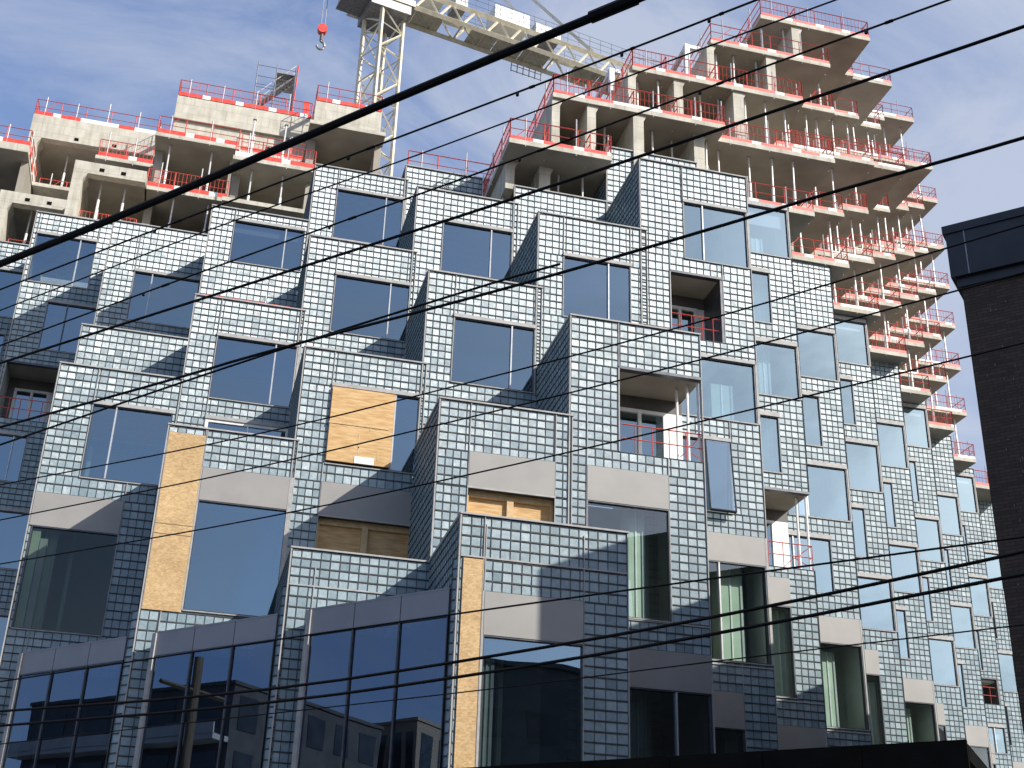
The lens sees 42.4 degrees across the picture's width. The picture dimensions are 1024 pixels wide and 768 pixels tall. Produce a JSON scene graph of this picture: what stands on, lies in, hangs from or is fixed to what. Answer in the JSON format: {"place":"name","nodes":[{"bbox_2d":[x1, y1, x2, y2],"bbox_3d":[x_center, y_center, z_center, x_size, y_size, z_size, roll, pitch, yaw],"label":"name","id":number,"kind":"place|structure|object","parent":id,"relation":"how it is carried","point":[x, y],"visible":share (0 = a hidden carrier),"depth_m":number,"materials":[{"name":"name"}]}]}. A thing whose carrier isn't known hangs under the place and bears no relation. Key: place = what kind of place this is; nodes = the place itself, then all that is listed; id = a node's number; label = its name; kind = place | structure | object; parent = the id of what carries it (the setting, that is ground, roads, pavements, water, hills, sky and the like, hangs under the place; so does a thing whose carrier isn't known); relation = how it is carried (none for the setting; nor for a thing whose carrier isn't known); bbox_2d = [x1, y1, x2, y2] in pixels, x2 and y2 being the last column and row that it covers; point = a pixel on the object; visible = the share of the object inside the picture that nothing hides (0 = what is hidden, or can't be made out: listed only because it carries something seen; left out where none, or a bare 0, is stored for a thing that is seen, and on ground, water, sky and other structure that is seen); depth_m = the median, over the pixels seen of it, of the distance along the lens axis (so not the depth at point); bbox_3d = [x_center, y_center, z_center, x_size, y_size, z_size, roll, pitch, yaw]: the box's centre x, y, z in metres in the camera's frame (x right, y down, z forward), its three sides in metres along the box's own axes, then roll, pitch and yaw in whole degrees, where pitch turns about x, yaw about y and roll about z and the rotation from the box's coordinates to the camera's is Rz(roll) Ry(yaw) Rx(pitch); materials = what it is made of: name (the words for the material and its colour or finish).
{"place":"outdoors","nodes":[
{"label":"outdoors","id":0,"kind":"place"},
{"bbox_2d":[0,263,560,445],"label":"overhead cable","id":1,"kind":"object","parent":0,"point":[352,326],"visible":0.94,"depth_m":14.09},
{"bbox_2d":[0,0,644,267],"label":"overhead cable","id":2,"kind":"object","parent":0,"point":[607,10],"visible":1,"depth_m":12.11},
{"bbox_2d":[0,0,757,289],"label":"overhead cable","id":3,"kind":"object","parent":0,"point":[708,19],"visible":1,"depth_m":12.81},
{"bbox_2d":[0,0,836,310],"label":"overhead cable","id":4,"kind":"object","parent":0,"point":[440,146],"visible":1,"depth_m":13.06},
{"bbox_2d":[0,0,950,345],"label":"overhead cable","id":5,"kind":"object","parent":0,"point":[698,92],"visible":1,"depth_m":13.61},
{"bbox_2d":[0,572,1023,726],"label":"overhead cable","id":6,"kind":"object","parent":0,"point":[1001,578],"visible":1,"depth_m":14.67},
{"bbox_2d":[0,25,1023,363],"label":"overhead cable","id":7,"kind":"object","parent":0,"point":[546,187],"visible":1,"depth_m":10.97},
{"bbox_2d":[0,136,1023,427],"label":"overhead cable","id":8,"kind":"object","parent":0,"point":[548,276],"visible":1,"depth_m":12.17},
{"bbox_2d":[0,550,1023,712],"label":"overhead cable","id":9,"kind":"object","parent":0,"point":[608,635],"visible":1,"depth_m":14.98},
{"bbox_2d":[0,536,1023,681],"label":"overhead cable","id":10,"kind":"object","parent":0,"point":[863,558],"visible":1,"depth_m":15.01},
{"bbox_2d":[0,272,1023,520],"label":"overhead cable","id":11,"kind":"object","parent":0,"point":[540,400],"visible":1,"depth_m":15.40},
{"bbox_2d":[0,342,1023,564],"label":"overhead cable","id":12,"kind":"object","parent":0,"point":[988,351],"visible":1,"depth_m":15.30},
{"bbox_2d":[0,224,1023,484],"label":"overhead cable","id":13,"kind":"object","parent":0,"point":[552,360],"visible":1,"depth_m":15.34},
{"bbox_2d":[0,624,1023,744],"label":"overhead cable","id":14,"kind":"object","parent":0,"point":[546,682],"visible":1,"depth_m":15.51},
{"bbox_2d":[0,0,1023,548],"label":"sky","id":15,"kind":"structure","parent":0,"point":[131,56],"materials":[{"name":"blue"}]},
{"bbox_2d":[941,206,1023,734],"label":"brick building","id":16,"kind":"structure","parent":0,"point":[994,312],"depth_m":30.19,"materials":[{"name":"brown brick"}]},
{"label":"ground","id":17,"kind":"structure","parent":0,"visible":0},
{"bbox_2d":[316,0,663,175],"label":"tower crane","id":18,"kind":"object","parent":17,"relation":"on","point":[502,29],"visible":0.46,"depth_m":88.92,"materials":[{"name":"beige paint"}]},
{"bbox_2d":[0,14,1023,767],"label":"apartment building","id":19,"kind":"structure","parent":17,"relation":"on","point":[862,470],"depth_m":46.74,"materials":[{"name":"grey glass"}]},
{"bbox_2d":[0,612,13,655],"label":"window","id":20,"kind":"structure","parent":19,"relation":"in","point":[4,616],"depth_m":53.15,"materials":[{"name":"glass"}]},
{"bbox_2d":[0,267,22,318],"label":"window","id":21,"kind":"structure","parent":19,"relation":"in","point":[8,276],"depth_m":63.52,"materials":[{"name":"glass"}]},
{"bbox_2d":[0,430,28,482],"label":"window","id":22,"kind":"structure","parent":19,"relation":"in","point":[12,453],"depth_m":56.12,"materials":[{"name":"glass"}]},
{"bbox_2d":[0,507,29,570],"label":"window","id":23,"kind":"structure","parent":19,"relation":"in","point":[13,530],"depth_m":54.74,"materials":[{"name":"glass"}]},
{"bbox_2d":[0,124,36,181],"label":"guardrail","id":24,"kind":"object","parent":19,"relation":"on","point":[7,139],"visible":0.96,"depth_m":72.66,"materials":[{"name":"metal"}]},
{"bbox_2d":[26,230,97,289],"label":"window","id":25,"kind":"structure","parent":19,"relation":"in","point":[78,247],"depth_m":60.49,"materials":[{"name":"glass"}]},
{"bbox_2d":[11,525,117,636],"bbox_3d":[-14.443,6.382,42.771,2.768,3.462,0.236,8,-27,-12],"label":"window","id":26,"kind":"structure","parent":19,"relation":"in","point":[67,593],"depth_m":42.74,"materials":[{"name":"glass"}]},
{"bbox_2d":[38,299,96,353],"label":"window","id":27,"kind":"structure","parent":19,"relation":"in","point":[57,311],"depth_m":59.23,"materials":[{"name":"glass"}]},
{"bbox_2d":[35,97,161,133],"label":"guardrail","id":28,"kind":"object","parent":19,"relation":"on","point":[76,118],"visible":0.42,"depth_m":77.85,"materials":[{"name":"metal"}]},
{"bbox_2d":[98,132,154,164],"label":"guardrail","id":29,"kind":"object","parent":19,"relation":"on","point":[133,158],"visible":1,"depth_m":73.05,"materials":[{"name":"metal"}]},
{"bbox_2d":[79,401,173,486],"bbox_3d":[-13.170,2.065,45.200,2.712,2.864,0.252,8,-27,-12],"label":"window","id":30,"kind":"structure","parent":19,"relation":"in","point":[122,432],"depth_m":45.20,"materials":[{"name":"glass"}]},
{"bbox_2d":[126,268,200,328],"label":"window","id":31,"kind":"structure","parent":19,"relation":"in","point":[182,291],"depth_m":56.60,"materials":[{"name":"glass"}]},
{"bbox_2d":[147,162,229,198],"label":"guardrail","id":32,"kind":"object","parent":19,"relation":"on","point":[173,186],"visible":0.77,"depth_m":69.82,"materials":[{"name":"metal"}]},
{"bbox_2d":[157,115,240,145],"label":"guardrail","id":33,"kind":"object","parent":19,"relation":"on","point":[185,134],"visible":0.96,"depth_m":71.08,"materials":[{"name":"metal"}]},
{"bbox_2d":[182,499,286,616],"bbox_3d":[-8.442,5.379,40.403,2.768,3.542,0.236,8,-27,-12],"label":"window","id":34,"kind":"structure","parent":19,"relation":"in","point":[234,570],"depth_m":40.37,"materials":[{"name":"glass"}]},
{"bbox_2d":[178,79,312,118],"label":"guardrail","id":35,"kind":"object","parent":19,"relation":"on","point":[249,105],"visible":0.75,"depth_m":75.99,"materials":[{"name":"metal"}]},
{"bbox_2d":[205,414,288,437],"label":"window","id":36,"kind":"structure","parent":19,"relation":"in","point":[212,421],"depth_m":46.50,"materials":[{"name":"metal"}]},
{"bbox_2d":[208,332,298,408],"bbox_3d":[-9.276,-0.450,47.533,2.952,2.624,0.252,8,-27,-12],"label":"window","id":37,"kind":"structure","parent":19,"relation":"in","point":[267,380],"depth_m":47.53,"materials":[{"name":"glass"}]},
{"bbox_2d":[229,217,305,271],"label":"window","id":38,"kind":"structure","parent":19,"relation":"in","point":[249,236],"depth_m":54.42,"materials":[{"name":"glass"}]},
{"bbox_2d":[240,133,304,159],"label":"guardrail","id":39,"kind":"object","parent":19,"relation":"on","point":[257,150],"visible":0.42,"depth_m":72.26,"materials":[{"name":"metal"}]},
{"bbox_2d":[252,61,298,110],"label":"stair tower","id":40,"kind":"structure","parent":19,"relation":"on","point":[284,83],"depth_m":79.21,"materials":[{"name":"grey metal"}]},
{"bbox_2d":[235,133,316,168],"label":"guardrail","id":41,"kind":"object","parent":19,"relation":"on","point":[279,160],"visible":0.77,"depth_m":67.20,"materials":[{"name":"metal"}]},
{"bbox_2d":[312,82,382,118],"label":"guardrail","id":42,"kind":"object","parent":19,"relation":"on","point":[343,103],"visible":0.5,"depth_m":75.60,"materials":[{"name":"metal"}]},
{"bbox_2d":[333,186,404,247],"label":"window","id":43,"kind":"structure","parent":19,"relation":"in","point":[383,223],"depth_m":56.23,"materials":[{"name":"glass"}]},
{"bbox_2d":[330,271,411,342],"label":"window","id":44,"kind":"structure","parent":19,"relation":"in","point":[358,298],"depth_m":49.87,"materials":[{"name":"glass"}]},
{"bbox_2d":[324,382,420,474],"bbox_3d":[-4.559,1.486,43.384,2.992,2.904,0.252,8,-27,-12],"label":"window","id":45,"kind":"structure","parent":19,"relation":"in","point":[406,412],"depth_m":43.61,"materials":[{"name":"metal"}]},
{"bbox_2d":[407,150,495,174],"bbox_3d":[-2.636,-9.644,58.639,4.051,1.802,0.062,8,-27,-12],"label":"guardrail","id":46,"kind":"object","parent":19,"relation":"on","point":[466,165],"visible":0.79,"depth_m":58.65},
{"bbox_2d":[441,218,512,281],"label":"window","id":47,"kind":"structure","parent":19,"relation":"in","point":[468,248],"depth_m":52.13,"materials":[{"name":"glass"}]},
{"bbox_2d":[451,313,535,393],"bbox_3d":[-0.646,-1.026,45.721,2.952,2.664,0.252,8,-27,-12],"label":"window","id":48,"kind":"structure","parent":19,"relation":"in","point":[483,347],"depth_m":45.74,"materials":[{"name":"glass"}]},
{"bbox_2d":[478,635,582,766],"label":"window","id":49,"kind":"structure","parent":19,"relation":"in","point":[536,723],"depth_m":32.58,"materials":[{"name":"glass"}]},
{"bbox_2d":[563,252,631,321],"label":"window","id":50,"kind":"structure","parent":19,"relation":"in","point":[601,290],"depth_m":47.97,"materials":[{"name":"glass"}]},
{"bbox_2d":[595,67,620,97],"bbox_3d":[4.267,-13.102,61.102,0.535,1.272,3.200,8,-27,-12],"label":"steel portal","id":51,"kind":"object","parent":19,"relation":"on","point":[611,74],"visible":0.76,"depth_m":59.94,"materials":[{"name":"white paint"}]},
{"bbox_2d":[587,500,672,622],"bbox_3d":[3.457,5.284,39.306,2.648,3.542,0.236,8,-27,-12],"label":"window","id":52,"kind":"structure","parent":19,"relation":"in","point":[666,511],"depth_m":39.82,"materials":[{"name":"metal"}]},
{"bbox_2d":[630,687,713,757],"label":"window","id":53,"kind":"structure","parent":19,"relation":"in","point":[662,722],"depth_m":37.51,"materials":[{"name":"glass"}]},
{"bbox_2d":[670,43,702,73],"bbox_3d":[8.255,-14.402,63.796,0.974,2.402,3.200,8,-27,-12],"label":"steel portal","id":54,"kind":"object","parent":19,"relation":"on","point":[687,48],"visible":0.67,"depth_m":62.90,"materials":[{"name":"white paint"}]},
{"bbox_2d":[682,433,736,513],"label":"window","id":55,"kind":"structure","parent":19,"relation":"in","point":[719,471],"depth_m":45.81,"materials":[{"name":"glass"}]},
{"bbox_2d":[683,198,749,268],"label":"window","id":56,"kind":"structure","parent":19,"relation":"in","point":[702,206],"depth_m":50.69,"materials":[{"name":"metal"}]},
{"bbox_2d":[682,353,758,424],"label":"window","id":57,"kind":"structure","parent":19,"relation":"in","point":[718,359],"depth_m":47.92,"materials":[{"name":"metal"}]},
{"bbox_2d":[715,727,745,752],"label":"window","id":58,"kind":"structure","parent":19,"relation":"in","point":[727,740],"depth_m":41.97,"materials":[{"name":"glass"}]},
{"bbox_2d":[482,117,988,485],"bbox_3d":[17.777,-2.048,70.164,12.332,1.831,51.186,-22,-35,40],"label":"guardrail","id":59,"kind":"object","parent":19,"relation":"on","point":[495,160],"visible":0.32,"depth_m":61.10,"materials":[{"name":"metal"}]},
{"bbox_2d":[709,560,771,665],"bbox_3d":[7.304,7.592,43.897,2.608,3.422,0.236,8,-27,-12],"label":"window","id":60,"kind":"structure","parent":19,"relation":"in","point":[717,563],"depth_m":44.04,"materials":[{"name":"metal"}]},
{"bbox_2d":[524,70,965,413],"bbox_3d":[16.884,-5.759,70.177,12.418,1.833,43.312,-22,-35,39],"label":"guardrail","id":61,"kind":"object","parent":19,"relation":"on","point":[588,96],"visible":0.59,"depth_m":59.40,"materials":[{"name":"metal"}]},
{"bbox_2d":[746,156,751,197],"bbox_3d":[10.609,-8.845,58.828,0.200,3.086,0.200,8,-27,-12],"label":"shoring post","id":62,"kind":"object","parent":19,"relation":"on","point":[750,185],"visible":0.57,"depth_m":58.95,"materials":[{"name":"metal"}]},
{"bbox_2d":[751,266,772,323],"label":"window","id":63,"kind":"structure","parent":19,"relation":"in","point":[755,270],"depth_m":55.09,"materials":[{"name":"metal"}]},
{"bbox_2d":[748,200,790,258],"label":"window","id":64,"kind":"structure","parent":19,"relation":"in","point":[751,204],"depth_m":56.63,"materials":[{"name":"metal"}]},
{"bbox_2d":[760,410,782,473],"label":"window","id":65,"kind":"structure","parent":19,"relation":"in","point":[763,414],"depth_m":52.16,"materials":[{"name":"metal"}]},
{"bbox_2d":[769,157,774,201],"bbox_3d":[11.632,-8.786,58.877,0.233,3.087,0.200,8,-27,-12],"label":"shoring post","id":66,"kind":"object","parent":19,"relation":"on","point":[773,188],"visible":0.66,"depth_m":58.98,"materials":[{"name":"metal"}]},
{"bbox_2d":[756,336,800,399],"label":"window","id":67,"kind":"structure","parent":19,"relation":"in","point":[779,343],"depth_m":53.76,"materials":[{"name":"metal"}]},
{"bbox_2d":[606,49,959,375],"bbox_3d":[18.293,-7.921,73.200,10.709,1.835,39.691,-20,-34,38],"label":"guardrail","id":68,"kind":"object","parent":19,"relation":"on","point":[689,74],"visible":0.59,"depth_m":64.90,"materials":[{"name":"metal"}]},
{"bbox_2d":[772,606,797,698],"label":"window","id":69,"kind":"structure","parent":19,"relation":"in","point":[782,607],"depth_m":48.21,"materials":[{"name":"metal"}]},
{"bbox_2d":[790,160,796,205],"bbox_3d":[12.615,-8.683,59.021,0.229,3.087,0.200,8,-27,-12],"label":"shoring post","id":70,"kind":"object","parent":19,"relation":"on","point":[793,177],"visible":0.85,"depth_m":59.18,"materials":[{"name":"metal"}]},
{"bbox_2d":[789,530,835,595],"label":"window","id":71,"kind":"structure","parent":19,"relation":"in","point":[792,534],"depth_m":54.94,"materials":[{"name":"metal"}]},
{"bbox_2d":[802,390,823,447],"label":"window","id":72,"kind":"structure","parent":19,"relation":"in","point":[804,393],"depth_m":57.88,"materials":[{"name":"metal"}]},
{"bbox_2d":[797,324,838,381],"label":"window","id":73,"kind":"structure","parent":19,"relation":"in","point":[825,332],"depth_m":59.52,"materials":[{"name":"metal"}]},
{"bbox_2d":[682,20,954,325],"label":"guardrail","id":74,"kind":"object","parent":19,"relation":"on","point":[832,108],"visible":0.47,"depth_m":71.16,"materials":[{"name":"metal"}]},
{"bbox_2d":[788,460,850,521],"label":"window","id":75,"kind":"structure","parent":19,"relation":"in","point":[812,464],"depth_m":56.59,"materials":[{"name":"metal"}]},
{"bbox_2d":[733,0,948,285],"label":"guardrail","id":76,"kind":"object","parent":19,"relation":"on","point":[850,70],"visible":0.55,"depth_m":72.70,"materials":[{"name":"metal"}]},
{"bbox_2d":[821,642,868,730],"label":"window","id":77,"kind":"structure","parent":19,"relation":"in","point":[825,643],"depth_m":52.84,"materials":[{"name":"metal"}]},
{"bbox_2d":[840,375,856,425],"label":"window","id":78,"kind":"structure","parent":19,"relation":"in","point":[843,378],"depth_m":63.71,"materials":[{"name":"metal"}]},
{"bbox_2d":[835,315,869,366],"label":"window","id":79,"kind":"structure","parent":19,"relation":"in","point":[861,322],"depth_m":65.34,"materials":[{"name":"metal"}]},
{"bbox_2d":[851,503,868,557],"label":"window","id":80,"kind":"structure","parent":19,"relation":"in","point":[860,507],"depth_m":60.82,"materials":[{"name":"metal"}]},
{"bbox_2d":[845,437,881,492],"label":"window","id":81,"kind":"structure","parent":19,"relation":"in","point":[851,441],"depth_m":62.44,"materials":[{"name":"metal"}]},
{"bbox_2d":[866,674,885,743],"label":"window","id":82,"kind":"structure","parent":19,"relation":"in","point":[874,675],"depth_m":57.10,"materials":[{"name":"metal"}]},
{"bbox_2d":[857,572,895,631],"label":"window","id":83,"kind":"structure","parent":19,"relation":"in","point":[868,576],"depth_m":59.51,"materials":[{"name":"metal"}]},
{"bbox_2d":[883,478,896,527],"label":"window","id":84,"kind":"structure","parent":19,"relation":"in","point":[885,481],"depth_m":66.55,"materials":[{"name":"metal"}]},
{"bbox_2d":[877,419,908,468],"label":"window","id":85,"kind":"structure","parent":19,"relation":"in","point":[882,422],"depth_m":68.26,"materials":[{"name":"metal"}]},
{"bbox_2d":[851,57,943,255],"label":"guardrail","id":86,"kind":"object","parent":19,"relation":"on","point":[916,200],"visible":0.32,"depth_m":82.64,"materials":[{"name":"metal"}]},
{"bbox_2d":[863,104,936,209],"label":"guardrail","id":87,"kind":"object","parent":19,"relation":"on","point":[927,197],"visible":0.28,"depth_m":88.48,"materials":[{"name":"metal"}]},
{"bbox_2d":[873,101,931,162],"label":"guardrail","id":88,"kind":"object","parent":19,"relation":"on","point":[898,115],"visible":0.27,"depth_m":88.86,"materials":[{"name":"metal"}]},
{"bbox_2d":[895,605,910,659],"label":"window","id":89,"kind":"structure","parent":19,"relation":"in","point":[898,608],"depth_m":63.63,"materials":[{"name":"metal"}]},
{"bbox_2d":[889,540,921,593],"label":"window","id":90,"kind":"structure","parent":19,"relation":"in","point":[898,544],"depth_m":65.36,"materials":[{"name":"metal"}]},
{"bbox_2d":[909,457,920,502],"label":"window","id":91,"kind":"structure","parent":19,"relation":"in","point":[911,460],"depth_m":72.29,"materials":[{"name":"metal"}]},
{"bbox_2d":[903,403,930,448],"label":"window","id":92,"kind":"structure","parent":19,"relation":"in","point":[905,405],"depth_m":74.06,"materials":[{"name":"metal"}]},
{"bbox_2d":[905,701,937,740],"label":"window","id":93,"kind":"structure","parent":19,"relation":"in","point":[932,705],"depth_m":61.97,"materials":[{"name":"metal"}]},
{"bbox_2d":[922,574,933,621],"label":"window","id":94,"kind":"structure","parent":19,"relation":"in","point":[926,577],"depth_m":69.29,"materials":[{"name":"metal"}]},
{"bbox_2d":[915,514,943,562],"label":"window","id":95,"kind":"structure","parent":19,"relation":"in","point":[918,517],"depth_m":71.15,"materials":[{"name":"metal"}]},
{"bbox_2d":[928,634,958,686],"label":"window","id":96,"kind":"structure","parent":19,"relation":"in","point":[934,638],"depth_m":68.23,"materials":[{"name":"metal"}]},
{"bbox_2d":[943,545,952,585],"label":"window","id":97,"kind":"structure","parent":19,"relation":"in","point":[947,549],"depth_m":75.19,"materials":[{"name":"metal"}]},
{"bbox_2d":[937,491,962,536],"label":"window","id":98,"kind":"structure","parent":19,"relation":"in","point":[940,494],"depth_m":76.96,"materials":[{"name":"metal"}]},
{"bbox_2d":[957,660,967,707],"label":"window","id":99,"kind":"structure","parent":19,"relation":"in","point":[959,662],"depth_m":72.25,"materials":[{"name":"metal"}]},
{"bbox_2d":[950,602,976,649],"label":"window","id":100,"kind":"structure","parent":19,"relation":"in","point":[953,604],"depth_m":74.04,"materials":[{"name":"metal"}]},
{"bbox_2d":[962,522,969,561],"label":"window","id":101,"kind":"structure","parent":19,"relation":"in","point":[963,523],"depth_m":81.00,"materials":[{"name":"metal"}]},
{"bbox_2d":[956,472,978,513],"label":"window","id":102,"kind":"structure","parent":19,"relation":"in","point":[961,475],"depth_m":82.76,"materials":[{"name":"metal"}]},
{"bbox_2d":[975,627,983,670],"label":"window","id":103,"kind":"structure","parent":19,"relation":"in","point":[978,636],"depth_m":77.98,"materials":[{"name":"metal"}]},
{"bbox_2d":[969,574,991,617],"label":"window","id":104,"kind":"structure","parent":19,"relation":"in","point":[971,576],"depth_m":79.83,"materials":[{"name":"metal"}]},
{"bbox_2d":[984,549,1002,589],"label":"window","id":105,"kind":"structure","parent":19,"relation":"in","point":[990,552],"depth_m":85.70,"materials":[{"name":"metal"}]},
{"bbox_2d":[987,723,1007,754],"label":"window","id":106,"kind":"structure","parent":19,"relation":"in","point":[994,726],"depth_m":75.89,"materials":[{"name":"metal"}]},
{"bbox_2d":[998,650,1017,692],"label":"window","id":107,"kind":"structure","parent":19,"relation":"in","point":[1000,652],"depth_m":82.80,"materials":[{"name":"metal"}]},
{"bbox_2d":[1005,703,1011,745],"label":"window","id":108,"kind":"structure","parent":19,"relation":"in","point":[1006,704],"depth_m":80.87,"materials":[{"name":"metal"}]},
{"bbox_2d":[466,739,987,767],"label":"hoarding","id":109,"kind":"object","parent":17,"relation":"on","point":[947,754],"visible":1,"depth_m":16.82,"materials":[{"name":"black"}]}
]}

